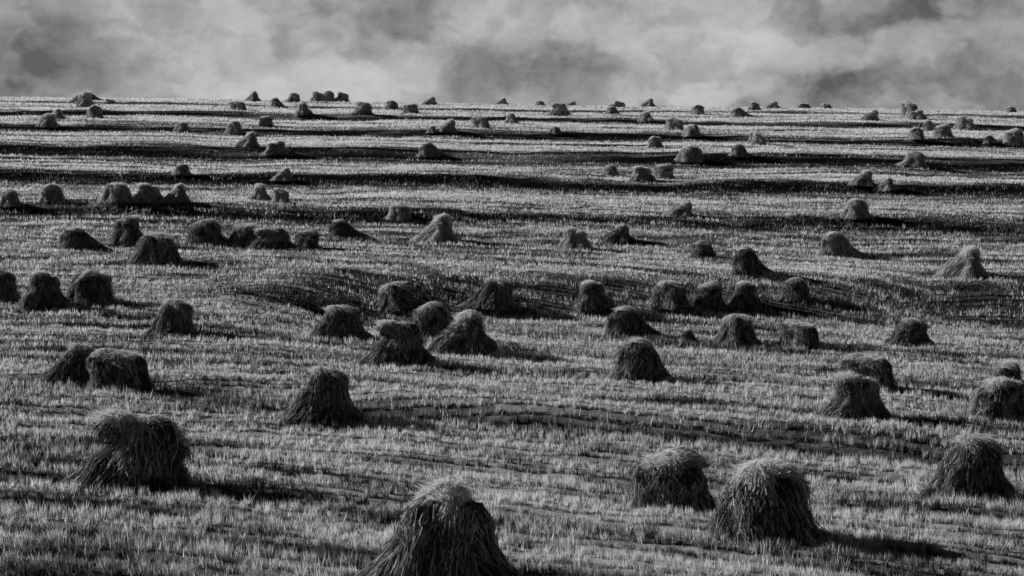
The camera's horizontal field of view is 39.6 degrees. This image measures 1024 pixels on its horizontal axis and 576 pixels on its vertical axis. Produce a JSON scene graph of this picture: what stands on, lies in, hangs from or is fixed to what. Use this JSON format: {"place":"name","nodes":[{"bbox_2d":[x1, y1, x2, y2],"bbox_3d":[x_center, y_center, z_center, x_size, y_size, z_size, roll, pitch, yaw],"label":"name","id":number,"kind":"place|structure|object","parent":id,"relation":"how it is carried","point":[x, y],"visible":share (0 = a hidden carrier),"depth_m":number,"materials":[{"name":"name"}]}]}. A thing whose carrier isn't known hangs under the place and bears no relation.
{"place":"outdoors","nodes":[
{"label":"outdoors","id":0,"kind":"place"},
{"bbox_2d":[0,96,1023,575],"bbox_3d":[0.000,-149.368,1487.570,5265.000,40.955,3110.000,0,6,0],"label":"ground","id":1,"kind":"structure","parent":0,"point":[720,159],"depth_m":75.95,"materials":[{"name":"grey plant"}]},
{"bbox_2d":[0,269,22,304],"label":"grain stook","id":2,"kind":"object","parent":1,"relation":"on","point":[9,291],"visible":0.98,"depth_m":64.85,"materials":[{"name":"plant"}]},
{"bbox_2d":[0,189,24,207],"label":"grain stook","id":3,"kind":"object","parent":1,"relation":"on","point":[9,198],"visible":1,"depth_m":99.42,"materials":[{"name":"plant"}]},
{"bbox_2d":[15,268,72,308],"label":"grain stook","id":4,"kind":"object","parent":1,"relation":"on","point":[44,290],"visible":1,"depth_m":63.06,"materials":[{"name":"plant"}]},
{"bbox_2d":[37,113,59,127],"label":"grain stook","id":5,"kind":"object","parent":1,"relation":"on","point":[47,120],"visible":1,"depth_m":155.26,"materials":[{"name":"plant"}]},
{"bbox_2d":[38,183,67,201],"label":"grain stook","id":6,"kind":"object","parent":1,"relation":"on","point":[51,192],"visible":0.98,"depth_m":101.00,"materials":[{"name":"plant"}]},
{"bbox_2d":[34,342,95,384],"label":"grain stook","id":7,"kind":"object","parent":1,"relation":"on","point":[70,364],"visible":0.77,"depth_m":45.74,"materials":[{"name":"plant"}]},
{"bbox_2d":[53,226,114,251],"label":"grain stook","id":8,"kind":"object","parent":1,"relation":"on","point":[76,238],"visible":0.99,"depth_m":82.76,"materials":[{"name":"plant"}]},
{"bbox_2d":[75,90,94,107],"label":"grain stook","id":9,"kind":"object","parent":1,"relation":"on","point":[85,99],"visible":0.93,"depth_m":191.71,"materials":[{"name":"plant"}]},
{"bbox_2d":[66,269,120,307],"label":"grain stook","id":10,"kind":"object","parent":1,"relation":"on","point":[89,287],"visible":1,"depth_m":64.48,"materials":[{"name":"plant"}]},
{"bbox_2d":[85,105,102,117],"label":"grain stook","id":11,"kind":"object","parent":1,"relation":"on","point":[93,111],"visible":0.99,"depth_m":171.89,"materials":[{"name":"plant"}]},
{"bbox_2d":[94,182,132,203],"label":"grain stook","id":12,"kind":"object","parent":1,"relation":"on","point":[117,192],"visible":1,"depth_m":99.74,"materials":[{"name":"plant"}]},
{"bbox_2d":[84,347,154,394],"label":"grain stook","id":13,"kind":"object","parent":1,"relation":"on","point":[109,367],"visible":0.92,"depth_m":43.57,"materials":[{"name":"plant"}]},
{"bbox_2d":[108,214,143,245],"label":"grain stook","id":14,"kind":"object","parent":1,"relation":"on","point":[127,231],"visible":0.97,"depth_m":85.03,"materials":[{"name":"plant"}]},
{"bbox_2d":[51,405,208,496],"bbox_3d":[-7.979,3.392,29.722,3.873,1.935,2.432,2,8,-2],"label":"grain stook","id":15,"kind":"object","parent":1,"relation":"on","point":[136,452],"visible":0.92,"depth_m":29.14,"materials":[{"name":"plant"}]},
{"bbox_2d":[129,182,163,202],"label":"grain stook","id":16,"kind":"object","parent":1,"relation":"on","point":[147,193],"visible":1,"depth_m":99.81,"materials":[{"name":"plant"}]},
{"bbox_2d":[126,232,183,266],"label":"grain stook","id":17,"kind":"object","parent":1,"relation":"on","point":[158,248],"visible":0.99,"depth_m":77.14,"materials":[{"name":"plant"}]},
{"bbox_2d":[142,297,202,338],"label":"grain stook","id":18,"kind":"object","parent":1,"relation":"on","point":[175,315],"visible":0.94,"depth_m":56.06,"materials":[{"name":"plant"}]},
{"bbox_2d":[160,183,193,202],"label":"grain stook","id":19,"kind":"object","parent":1,"relation":"on","point":[177,194],"visible":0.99,"depth_m":100.00,"materials":[{"name":"plant"}]},
{"bbox_2d":[172,163,190,175],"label":"grain stook","id":20,"kind":"object","parent":1,"relation":"on","point":[181,169],"visible":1,"depth_m":117.75,"materials":[{"name":"plant"}]},
{"bbox_2d":[173,121,190,131],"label":"grain stook","id":21,"kind":"object","parent":1,"relation":"on","point":[182,126],"visible":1,"depth_m":155.47,"materials":[{"name":"plant"}]},
{"bbox_2d":[181,219,227,246],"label":"grain stook","id":22,"kind":"object","parent":1,"relation":"on","point":[207,231],"visible":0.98,"depth_m":85.00,"materials":[{"name":"plant"}]},
{"bbox_2d":[224,121,245,133],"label":"grain stook","id":23,"kind":"object","parent":1,"relation":"on","point":[233,127],"visible":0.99,"depth_m":154.21,"materials":[{"name":"plant"}]},
{"bbox_2d":[229,101,246,109],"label":"grain stook","id":24,"kind":"object","parent":1,"relation":"on","point":[236,105],"visible":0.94,"depth_m":191.75,"materials":[{"name":"plant"}]},
{"bbox_2d":[226,222,258,247],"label":"grain stook","id":25,"kind":"object","parent":1,"relation":"on","point":[243,235],"visible":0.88,"depth_m":84.73,"materials":[{"name":"plant"}]},
{"bbox_2d":[233,131,261,147],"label":"grain stook","id":26,"kind":"object","parent":1,"relation":"on","point":[249,140],"visible":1,"depth_m":138.69,"materials":[{"name":"plant"}]},
{"bbox_2d":[245,183,270,200],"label":"grain stook","id":27,"kind":"object","parent":1,"relation":"on","point":[258,192],"visible":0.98,"depth_m":103.21,"materials":[{"name":"plant"}]},
{"bbox_2d":[257,116,273,126],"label":"grain stook","id":28,"kind":"object","parent":1,"relation":"on","point":[265,121],"visible":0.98,"depth_m":161.22,"materials":[{"name":"plant"}]},
{"bbox_2d":[243,227,299,250],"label":"grain stook","id":29,"kind":"object","parent":1,"relation":"on","point":[278,238],"visible":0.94,"depth_m":83.36,"materials":[{"name":"plant"}]},
{"bbox_2d":[259,140,289,155],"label":"grain stook","id":30,"kind":"object","parent":1,"relation":"on","point":[276,147],"visible":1,"depth_m":135.97,"materials":[{"name":"plant"}]},
{"bbox_2d":[268,97,287,107],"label":"grain stook","id":31,"kind":"object","parent":1,"relation":"on","point":[275,102],"visible":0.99,"depth_m":209.48,"materials":[{"name":"plant"}]},
{"bbox_2d":[270,187,289,202],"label":"grain stook","id":32,"kind":"object","parent":1,"relation":"on","point":[280,195],"visible":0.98,"depth_m":101.73,"materials":[{"name":"plant"}]},
{"bbox_2d":[270,167,295,181],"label":"grain stook","id":33,"kind":"object","parent":1,"relation":"on","point":[284,174],"visible":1,"depth_m":116.62,"materials":[{"name":"plant"}]},
{"bbox_2d":[283,92,300,101],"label":"grain stook","id":34,"kind":"object","parent":1,"relation":"on","point":[293,97],"visible":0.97,"depth_m":235.84,"materials":[{"name":"plant"}]},
{"bbox_2d":[294,101,313,115],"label":"grain stook","id":35,"kind":"object","parent":1,"relation":"on","point":[302,109],"visible":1,"depth_m":180.97,"materials":[{"name":"plant"}]},
{"bbox_2d":[294,228,320,249],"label":"grain stook","id":36,"kind":"object","parent":1,"relation":"on","point":[308,239],"visible":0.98,"depth_m":84.65,"materials":[{"name":"plant"}]},
{"bbox_2d":[275,365,366,422],"bbox_3d":[-5.124,2.824,38.481,2.654,1.510,1.764,-1,1,-6],"label":"grain stook","id":37,"kind":"object","parent":1,"relation":"on","point":[323,395],"visible":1,"depth_m":38.13,"materials":[{"name":"plant"}]},
{"bbox_2d":[322,90,334,101],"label":"grain stook","id":38,"kind":"object","parent":1,"relation":"on","point":[328,96],"visible":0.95,"depth_m":252.98,"materials":[{"name":"plant"}]},
{"bbox_2d":[333,91,349,101],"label":"grain stook","id":39,"kind":"object","parent":1,"relation":"on","point":[343,97],"visible":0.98,"depth_m":253.24,"materials":[{"name":"plant"}]},
{"bbox_2d":[307,304,377,342],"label":"grain stook","id":40,"kind":"object","parent":1,"relation":"on","point":[343,321],"visible":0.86,"depth_m":56.44,"materials":[{"name":"plant"}]},
{"bbox_2d":[326,219,366,238],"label":"grain stook","id":41,"kind":"object","parent":1,"relation":"on","point":[341,228],"visible":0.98,"depth_m":90.62,"materials":[{"name":"plant"}]},
{"bbox_2d":[350,101,373,114],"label":"grain stook","id":42,"kind":"object","parent":1,"relation":"on","point":[365,108],"visible":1,"depth_m":181.72,"materials":[{"name":"plant"}]},
{"bbox_2d":[382,100,398,108],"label":"grain stook","id":43,"kind":"object","parent":1,"relation":"on","point":[390,104],"visible":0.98,"depth_m":210.81,"materials":[{"name":"plant"}]},
{"bbox_2d":[353,319,440,367],"bbox_3d":[-4.207,1.892,50.630,3.378,1.663,2.108,-4,1,-8],"label":"grain stook","id":44,"kind":"object","parent":1,"relation":"on","point":[402,342],"visible":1,"depth_m":50.13,"materials":[{"name":"plant"}]},
{"bbox_2d":[383,202,411,221],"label":"grain stook","id":45,"kind":"object","parent":1,"relation":"on","point":[400,211],"visible":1,"depth_m":97.49,"materials":[{"name":"plant"}]},
{"bbox_2d":[376,280,429,311],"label":"grain stook","id":46,"kind":"object","parent":1,"relation":"on","point":[396,296],"visible":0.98,"depth_m":69.33,"materials":[{"name":"plant"}]},
{"bbox_2d":[400,103,419,112],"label":"grain stook","id":47,"kind":"object","parent":1,"relation":"on","point":[410,108],"visible":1,"depth_m":192.08,"materials":[{"name":"plant"}]},
{"bbox_2d":[411,301,450,339],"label":"grain stook","id":48,"kind":"object","parent":1,"relation":"on","point":[432,318],"visible":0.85,"depth_m":58.06,"materials":[{"name":"plant"}]},
{"bbox_2d":[416,142,446,156],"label":"grain stook","id":49,"kind":"object","parent":1,"relation":"on","point":[428,149],"visible":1,"depth_m":136.51,"materials":[{"name":"plant"}]},
{"bbox_2d":[350,476,522,575],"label":"grain stook","id":50,"kind":"object","parent":1,"relation":"on","point":[445,527],"visible":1,"depth_m":22.06,"materials":[{"name":"plant"}]},
{"bbox_2d":[411,213,462,242],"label":"grain stook","id":51,"kind":"object","parent":1,"relation":"on","point":[438,228],"visible":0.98,"depth_m":89.08,"materials":[{"name":"plant"}]},
{"bbox_2d":[436,119,458,132],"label":"grain stook","id":52,"kind":"object","parent":1,"relation":"on","point":[448,126],"visible":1,"depth_m":154.75,"materials":[{"name":"plant"}]},
{"bbox_2d":[427,309,509,357],"bbox_3d":[-1.970,1.662,53.960,3.769,1.666,2.772,-7,10,-14],"label":"grain stook","id":53,"kind":"object","parent":1,"relation":"on","point":[464,333],"visible":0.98,"depth_m":53.59,"materials":[{"name":"plant"}]},
{"bbox_2d":[469,115,489,127],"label":"grain stook","id":54,"kind":"object","parent":1,"relation":"on","point":[477,121],"visible":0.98,"depth_m":159.76,"materials":[{"name":"plant"}]},
{"bbox_2d":[455,277,522,310],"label":"grain stook","id":55,"kind":"object","parent":1,"relation":"on","point":[493,293],"visible":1,"depth_m":70.25,"materials":[{"name":"plant"}]},
{"bbox_2d":[503,112,518,123],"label":"grain stook","id":56,"kind":"object","parent":1,"relation":"on","point":[510,118],"visible":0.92,"depth_m":172.08,"materials":[{"name":"plant"}]},
{"bbox_2d":[545,103,571,115],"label":"grain stook","id":57,"kind":"object","parent":1,"relation":"on","point":[559,109],"visible":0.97,"depth_m":193.09,"materials":[{"name":"plant"}]},
{"bbox_2d":[557,226,593,250],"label":"grain stook","id":58,"kind":"object","parent":1,"relation":"on","point":[574,238],"visible":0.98,"depth_m":86.79,"materials":[{"name":"plant"}]},
{"bbox_2d":[572,280,616,313],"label":"grain stook","id":59,"kind":"object","parent":1,"relation":"on","point":[593,297],"visible":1,"depth_m":70.28,"materials":[{"name":"plant"}]},
{"bbox_2d":[601,165,620,175],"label":"grain stook","id":60,"kind":"object","parent":1,"relation":"on","point":[609,170],"visible":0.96,"depth_m":125.75,"materials":[{"name":"plant"}]},
{"bbox_2d":[599,223,637,242],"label":"grain stook","id":61,"kind":"object","parent":1,"relation":"on","point":[619,233],"visible":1,"depth_m":89.55,"materials":[{"name":"plant"}]},
{"bbox_2d":[601,306,666,338],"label":"grain stook","id":62,"kind":"object","parent":1,"relation":"on","point":[626,320],"visible":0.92,"depth_m":61.36,"materials":[{"name":"plant"}]},
{"bbox_2d":[604,336,674,383],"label":"grain stook","id":63,"kind":"object","parent":1,"relation":"on","point":[638,358],"visible":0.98,"depth_m":46.90,"materials":[{"name":"plant"}]},
{"bbox_2d":[627,166,657,181],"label":"grain stook","id":64,"kind":"object","parent":1,"relation":"on","point":[642,174],"visible":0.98,"depth_m":119.76,"materials":[{"name":"plant"}]},
{"bbox_2d":[637,110,654,121],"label":"grain stook","id":65,"kind":"object","parent":1,"relation":"on","point":[644,116],"visible":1,"depth_m":177.74,"materials":[{"name":"plant"}]},
{"bbox_2d":[647,136,663,147],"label":"grain stook","id":66,"kind":"object","parent":1,"relation":"on","point":[654,141],"visible":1,"depth_m":145.12,"materials":[{"name":"plant"}]},
{"bbox_2d":[652,163,675,178],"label":"grain stook","id":67,"kind":"object","parent":1,"relation":"on","point":[664,171],"visible":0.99,"depth_m":121.47,"materials":[{"name":"plant"}]},
{"bbox_2d":[643,280,696,309],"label":"grain stook","id":68,"kind":"object","parent":1,"relation":"on","point":[669,295],"visible":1,"depth_m":70.81,"materials":[{"name":"plant"}]},
{"bbox_2d":[628,443,717,516],"bbox_3d":[3.240,3.831,28.355,2.198,1.399,1.834,-4,9,-1],"label":"grain stook","id":69,"kind":"object","parent":1,"relation":"on","point":[672,477],"visible":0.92,"depth_m":27.97,"materials":[{"name":"plant"}]},
{"bbox_2d":[663,117,683,130],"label":"grain stook","id":70,"kind":"object","parent":1,"relation":"on","point":[674,123],"visible":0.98,"depth_m":163.88,"materials":[{"name":"plant"}]},
{"bbox_2d":[664,201,694,217],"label":"grain stook","id":71,"kind":"object","parent":1,"relation":"on","point":[685,208],"visible":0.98,"depth_m":99.00,"materials":[{"name":"plant"}]},
{"bbox_2d":[674,145,705,161],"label":"grain stook","id":72,"kind":"object","parent":1,"relation":"on","point":[691,153],"visible":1,"depth_m":134.26,"materials":[{"name":"plant"}]},
{"bbox_2d":[681,329,699,343],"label":"grain stook","id":73,"kind":"object","parent":1,"relation":"on","point":[688,334],"visible":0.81,"depth_m":60.01,"materials":[{"name":"plant"}]},
{"bbox_2d":[681,124,701,136],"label":"grain stook","id":74,"kind":"object","parent":1,"relation":"on","point":[691,130],"visible":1,"depth_m":155.03,"materials":[{"name":"plant"}]},
{"bbox_2d":[689,104,704,113],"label":"grain stook","id":75,"kind":"object","parent":1,"relation":"on","point":[697,109],"visible":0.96,"depth_m":200.75,"materials":[{"name":"plant"}]},
{"bbox_2d":[688,240,716,259],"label":"grain stook","id":76,"kind":"object","parent":1,"relation":"on","point":[701,248],"visible":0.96,"depth_m":83.73,"materials":[{"name":"plant"}]},
{"bbox_2d":[692,280,729,310],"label":"grain stook","id":77,"kind":"object","parent":1,"relation":"on","point":[707,295],"visible":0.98,"depth_m":71.22,"materials":[{"name":"plant"}]},
{"bbox_2d":[706,313,765,347],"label":"grain stook","id":78,"kind":"object","parent":1,"relation":"on","point":[737,329],"visible":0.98,"depth_m":59.18,"materials":[{"name":"plant"}]},
{"bbox_2d":[729,143,749,157],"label":"grain stook","id":79,"kind":"object","parent":1,"relation":"on","point":[738,150],"visible":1,"depth_m":135.40,"materials":[{"name":"plant"}]},
{"bbox_2d":[729,107,753,116],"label":"grain stook","id":80,"kind":"object","parent":1,"relation":"on","point":[737,111],"visible":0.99,"depth_m":195.67,"materials":[{"name":"plant"}]},
{"bbox_2d":[725,280,763,310],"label":"grain stook","id":81,"kind":"object","parent":1,"relation":"on","point":[743,296],"visible":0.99,"depth_m":71.34,"materials":[{"name":"plant"}]},
{"bbox_2d":[728,246,774,274],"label":"grain stook","id":82,"kind":"object","parent":1,"relation":"on","point":[746,261],"visible":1,"depth_m":76.19,"materials":[{"name":"plant"}]},
{"bbox_2d":[745,130,766,144],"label":"grain stook","id":83,"kind":"object","parent":1,"relation":"on","point":[755,137],"visible":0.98,"depth_m":149.01,"materials":[{"name":"plant"}]},
{"bbox_2d":[701,456,829,550],"bbox_3d":[4.415,3.831,25.225,2.639,1.684,2.337,-4,8,5],"label":"grain stook","id":84,"kind":"object","parent":1,"relation":"on","point":[765,498],"visible":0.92,"depth_m":24.77,"materials":[{"name":"plant"}]},
{"bbox_2d":[777,277,811,303],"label":"grain stook","id":85,"kind":"object","parent":1,"relation":"on","point":[794,289],"visible":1,"depth_m":72.53,"materials":[{"name":"plant"}]},
{"bbox_2d":[771,319,825,350],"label":"grain stook","id":86,"kind":"object","parent":1,"relation":"on","point":[797,332],"visible":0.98,"depth_m":57.88,"materials":[{"name":"plant"}]},
{"bbox_2d":[813,231,864,255],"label":"grain stook","id":87,"kind":"object","parent":1,"relation":"on","point":[836,243],"visible":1,"depth_m":85.10,"materials":[{"name":"plant"}]},
{"bbox_2d":[836,198,871,219],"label":"grain stook","id":88,"kind":"object","parent":1,"relation":"on","point":[856,208],"visible":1,"depth_m":97.75,"materials":[{"name":"plant"}]},
{"bbox_2d":[816,369,895,422],"bbox_3d":[9.683,3.053,40.333,2.489,1.601,2.339,-2,10,-16],"label":"grain stook","id":89,"kind":"object","parent":1,"relation":"on","point":[857,396],"visible":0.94,"depth_m":39.92,"materials":[{"name":"plant"}]},
{"bbox_2d":[848,169,875,186],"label":"grain stook","id":90,"kind":"object","parent":1,"relation":"on","point":[864,178],"visible":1,"depth_m":116.49,"materials":[{"name":"plant"}]},
{"bbox_2d":[838,352,900,392],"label":"grain stook","id":91,"kind":"object","parent":1,"relation":"on","point":[879,368],"visible":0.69,"depth_m":45.36,"materials":[{"name":"plant"}]},
{"bbox_2d":[859,109,881,120],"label":"grain stook","id":92,"kind":"object","parent":1,"relation":"on","point":[872,115],"visible":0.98,"depth_m":184.13,"materials":[{"name":"plant"}]},
{"bbox_2d":[872,177,900,191],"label":"grain stook","id":93,"kind":"object","parent":1,"relation":"on","point":[886,184],"visible":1,"depth_m":115.70,"materials":[{"name":"plant"}]},
{"bbox_2d":[899,101,917,116],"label":"grain stook","id":94,"kind":"object","parent":1,"relation":"on","point":[907,107],"visible":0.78,"depth_m":202.91,"materials":[{"name":"plant"}]},
{"bbox_2d":[883,318,935,346],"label":"grain stook","id":95,"kind":"object","parent":1,"relation":"on","point":[911,331],"visible":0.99,"depth_m":59.74,"materials":[{"name":"plant"}]},
{"bbox_2d":[896,150,927,168],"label":"grain stook","id":96,"kind":"object","parent":1,"relation":"on","point":[914,159],"visible":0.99,"depth_m":133.30,"materials":[{"name":"plant"}]},
{"bbox_2d":[904,127,924,139],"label":"grain stook","id":97,"kind":"object","parent":1,"relation":"on","point":[915,133],"visible":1,"depth_m":154.18,"materials":[{"name":"plant"}]},
{"bbox_2d":[906,109,927,119],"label":"grain stook","id":98,"kind":"object","parent":1,"relation":"on","point":[916,115],"visible":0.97,"depth_m":194.02,"materials":[{"name":"plant"}]},
{"bbox_2d":[932,123,954,137],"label":"grain stook","id":99,"kind":"object","parent":1,"relation":"on","point":[942,130],"visible":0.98,"depth_m":156.76,"materials":[{"name":"plant"}]},
{"bbox_2d":[934,245,992,278],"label":"grain stook","id":100,"kind":"object","parent":1,"relation":"on","point":[966,261],"visible":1,"depth_m":76.54,"materials":[{"name":"plant"}]},
{"bbox_2d":[953,115,975,129],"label":"grain stook","id":101,"kind":"object","parent":1,"relation":"on","point":[964,122],"visible":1,"depth_m":176.71,"materials":[{"name":"plant"}]},
{"bbox_2d":[923,434,1021,502],"bbox_3d":[9.638,3.723,29.896,2.481,1.380,1.632,-4,9,-13],"label":"grain stook","id":102,"kind":"object","parent":1,"relation":"on","point":[969,465],"visible":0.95,"depth_m":29.61,"materials":[{"name":"plant"}]},
{"bbox_2d":[966,375,1023,423],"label":"grain stook","id":103,"kind":"object","parent":1,"relation":"on","point":[1002,398],"visible":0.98,"depth_m":40.16,"materials":[{"name":"plant"}]},
{"bbox_2d":[992,358,1023,385],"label":"grain stook","id":104,"kind":"object","parent":1,"relation":"on","point":[1007,369],"visible":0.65,"depth_m":45.26,"materials":[{"name":"plant"}]},
{"bbox_2d":[1002,128,1023,145],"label":"grain stook","id":105,"kind":"object","parent":1,"relation":"on","point":[1013,136],"visible":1,"depth_m":153.34,"materials":[{"name":"plant"}]},
{"bbox_2d":[0,0,1023,110],"label":"sky","id":106,"kind":"structure","parent":0,"point":[967,55],"materials":[{"name":"grey"}]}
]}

